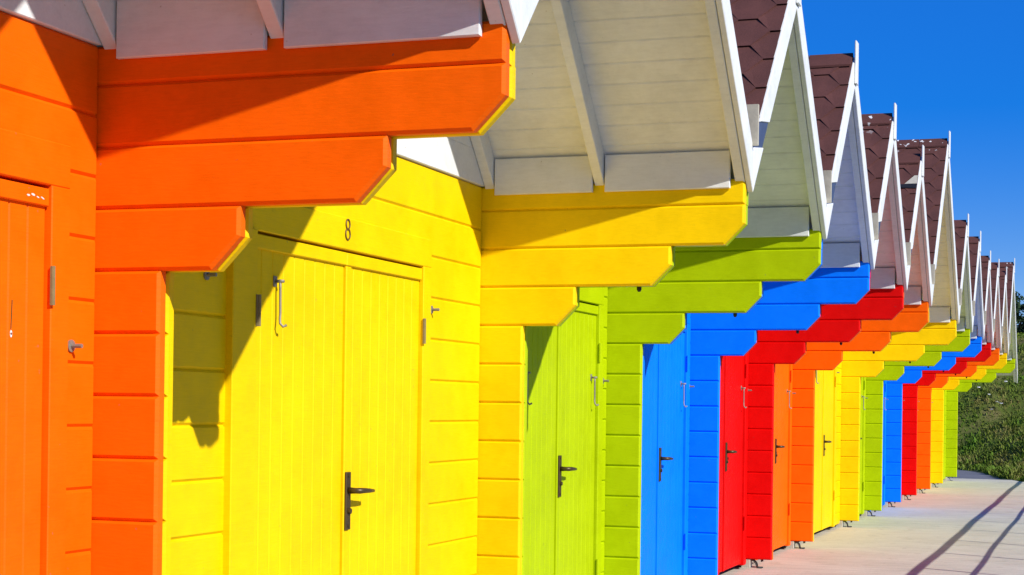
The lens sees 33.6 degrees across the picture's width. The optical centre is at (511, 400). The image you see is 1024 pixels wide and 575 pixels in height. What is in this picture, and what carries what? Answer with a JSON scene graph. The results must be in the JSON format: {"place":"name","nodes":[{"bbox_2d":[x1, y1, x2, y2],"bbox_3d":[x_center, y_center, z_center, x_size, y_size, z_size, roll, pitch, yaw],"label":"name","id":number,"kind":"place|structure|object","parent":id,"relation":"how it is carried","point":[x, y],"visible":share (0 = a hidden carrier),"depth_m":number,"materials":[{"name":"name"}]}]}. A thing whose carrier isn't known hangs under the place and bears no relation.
{"place":"outdoors","nodes":[
{"label":"outdoors","id":0,"kind":"place"},
{"bbox_2d":[719,478,1023,574],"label":"promenade","id":1,"kind":"structure","parent":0,"point":[958,526],"depth_m":16.80,"materials":[{"name":"concrete"}]},
{"bbox_2d":[0,0,520,574],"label":"beach hut","id":2,"kind":"object","parent":1,"relation":"on","point":[146,146],"visible":1,"depth_m":4.62,"materials":[{"name":"orange paint"}]},
{"bbox_2d":[0,179,55,574],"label":"door","id":3,"kind":"structure","parent":2,"relation":"in","point":[22,216],"depth_m":4.46,"materials":[{"name":"orange paint"}]},
{"bbox_2d":[97,0,758,574],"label":"beach hut","id":4,"kind":"object","parent":1,"relation":"on","point":[343,388],"visible":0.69,"depth_m":7.06,"materials":[{"name":"yellow paint"}]},
{"bbox_2d":[253,234,346,574],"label":"door","id":5,"kind":"structure","parent":4,"relation":"in","point":[299,296],"depth_m":6.00,"materials":[{"name":"yellow paint"}]},
{"bbox_2d":[339,253,425,574],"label":"door","id":6,"kind":"structure","parent":4,"relation":"in","point":[381,298],"depth_m":6.68,"materials":[{"name":"yellow paint"}]},
{"bbox_2d":[480,0,831,574],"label":"beach hut","id":7,"kind":"object","parent":1,"relation":"on","point":[582,431],"visible":0.22,"depth_m":9.35,"materials":[{"name":"paint"}]},
{"bbox_2d":[525,326,556,574],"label":"door","id":8,"kind":"structure","parent":7,"relation":"in","point":[542,340],"depth_m":8.62,"materials":[{"name":"paint"}]},
{"bbox_2d":[554,302,601,574],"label":"door","id":9,"kind":"structure","parent":7,"relation":"in","point":[576,377],"depth_m":9.20,"materials":[{"name":"paint"}]},
{"bbox_2d":[640,40,878,574],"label":"beach hut","id":10,"kind":"object","parent":1,"relation":"on","point":[680,452],"visible":0.2,"depth_m":11.36,"materials":[{"name":"blue paint"}]},
{"bbox_2d":[642,344,657,574],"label":"door","id":11,"kind":"structure","parent":10,"relation":"in","point":[651,350],"depth_m":10.72,"materials":[{"name":"blue paint"}]},
{"bbox_2d":[655,330,688,574],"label":"door","id":12,"kind":"structure","parent":10,"relation":"in","point":[671,385],"depth_m":11.23,"materials":[{"name":"blue paint"}]},
{"bbox_2d":[718,103,910,574],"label":"beach hut","id":13,"kind":"object","parent":1,"relation":"on","point":[746,444],"visible":0.22,"depth_m":13.35,"materials":[{"name":"red paint"}]},
{"bbox_2d":[719,356,724,572],"bbox_3d":[1.473,0.389,12.485,0.044,1.800,0.724,1,0,19],"label":"door","id":14,"kind":"structure","parent":13,"relation":"in","point":[723,357],"depth_m":12.77,"materials":[{"name":"red paint"}]},
{"bbox_2d":[722,356,747,571],"bbox_3d":[1.744,0.394,13.166,0.111,1.800,0.733,1,0,19],"label":"door","id":15,"kind":"structure","parent":13,"relation":"in","point":[734,365],"depth_m":13.16,"materials":[{"name":"red paint"}]},
{"bbox_2d":[751,145,934,567],"bbox_3d":[1.660,-0.414,14.914,3.818,3.518,2.101,1,0,19],"label":"beach hut","id":16,"kind":"object","parent":1,"relation":"on","point":[793,447],"visible":0.18,"depth_m":15.36,"materials":[{"name":"orange paint"}]},
{"bbox_2d":[773,364,791,549],"bbox_3d":[2.426,0.409,15.134,0.111,1.800,0.733,1,0,19],"label":"door","id":17,"kind":"structure","parent":16,"relation":"in","point":[782,393],"depth_m":15.15,"materials":[{"name":"orange paint"}]},
{"bbox_2d":[794,131,961,548],"bbox_3d":[2.516,-0.660,17.376,3.818,4.047,3.174,1,0,19],"label":"beach hut","id":18,"kind":"object","parent":1,"relation":"on","point":[837,446],"visible":0.16,"depth_m":18.09,"materials":[{"name":"yellow paint"}]},
{"bbox_2d":[814,370,822,532],"bbox_3d":[3.065,0.422,17.029,0.079,1.800,0.759,1,0,19],"label":"door","id":19,"kind":"structure","parent":18,"relation":"in","point":[819,373],"depth_m":17.17,"materials":[{"name":"yellow paint"}]},
{"bbox_2d":[821,370,836,529],"bbox_3d":[3.329,0.428,17.742,0.111,1.800,0.753,1,0,19],"label":"door","id":20,"kind":"structure","parent":18,"relation":"in","point":[828,375],"depth_m":17.73,"materials":[{"name":"yellow paint"}]},
{"bbox_2d":[843,214,974,526],"bbox_3d":[3.365,-0.380,19.839,3.818,3.522,2.108,1,0,19],"label":"beach hut","id":21,"kind":"object","parent":1,"relation":"on","point":[871,441],"visible":0.17,"depth_m":20.36,"materials":[{"name":"paint"}]},
{"bbox_2d":[860,377,865,513],"bbox_3d":[4.105,0.444,19.983,0.111,1.800,0.733,1,0,19],"label":"door","id":22,"kind":"structure","parent":21,"relation":"in","point":[862,397],"depth_m":20.25,"materials":[{"name":"paint"}]},
{"bbox_2d":[867,231,985,515],"bbox_3d":[4.051,-0.375,21.818,3.818,3.541,2.146,1,0,19],"label":"beach hut","id":23,"kind":"object","parent":1,"relation":"on","point":[892,443],"visible":0.17,"depth_m":22.42,"materials":[{"name":"blue paint"}]},
{"bbox_2d":[882,383,886,503],"bbox_3d":[4.796,0.459,21.979,0.111,1.800,0.733,1,0,19],"label":"door","id":24,"kind":"structure","parent":23,"relation":"in","point":[886,383],"depth_m":22.30,"materials":[{"name":"blue paint"}]},
{"bbox_2d":[888,250,994,503],"bbox_3d":[4.722,-0.331,23.757,3.818,3.481,2.026,1,0,19],"label":"beach hut","id":25,"kind":"object","parent":1,"relation":"on","point":[909,440],"visible":0.18,"depth_m":24.37,"materials":[{"name":"red paint"}]},
{"bbox_2d":[904,259,1002,496],"bbox_3d":[5.396,-0.349,25.702,3.818,3.546,2.158,1,0,19],"label":"beach hut","id":26,"kind":"object","parent":1,"relation":"on","point":[924,435],"visible":0.14,"depth_m":26.38,"materials":[{"name":"orange paint"}]},
{"bbox_2d":[921,267,1009,492],"bbox_3d":[6.112,-0.365,27.769,3.818,3.609,2.285,1,0,19],"label":"beach hut","id":27,"kind":"object","parent":1,"relation":"on","point":[937,421],"visible":0.09,"depth_m":28.50,"materials":[{"name":"yellow paint"}]},
{"bbox_2d":[932,258,1017,486],"bbox_3d":[7.029,-0.528,30.430,3.806,3.974,3.409,1,0,19],"label":"beach hut","id":28,"kind":"object","parent":1,"relation":"on","point":[1010,367],"visible":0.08,"depth_m":31.21,"materials":[{"name":"paint"}]},
{"bbox_2d":[801,0,1023,324],"label":"sky","id":29,"kind":"structure","parent":0,"point":[956,67],"materials":[{"name":"blue"}]},
{"bbox_2d":[947,470,999,479],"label":"asphalt path","id":30,"kind":"structure","parent":0,"point":[963,474],"depth_m":35.18,"materials":[{"name":"grey asphalt"}]},
{"bbox_2d":[957,327,1023,481],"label":"grassy bank","id":31,"kind":"structure","parent":0,"point":[1009,409],"depth_m":41.00,"materials":[{"name":"green plant"}]},
{"bbox_2d":[1015,291,1023,332],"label":"shrub","id":32,"kind":"object","parent":31,"relation":"on","point":[1020,318],"visible":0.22,"depth_m":44.99,"materials":[{"name":"green plant"}]}
]}

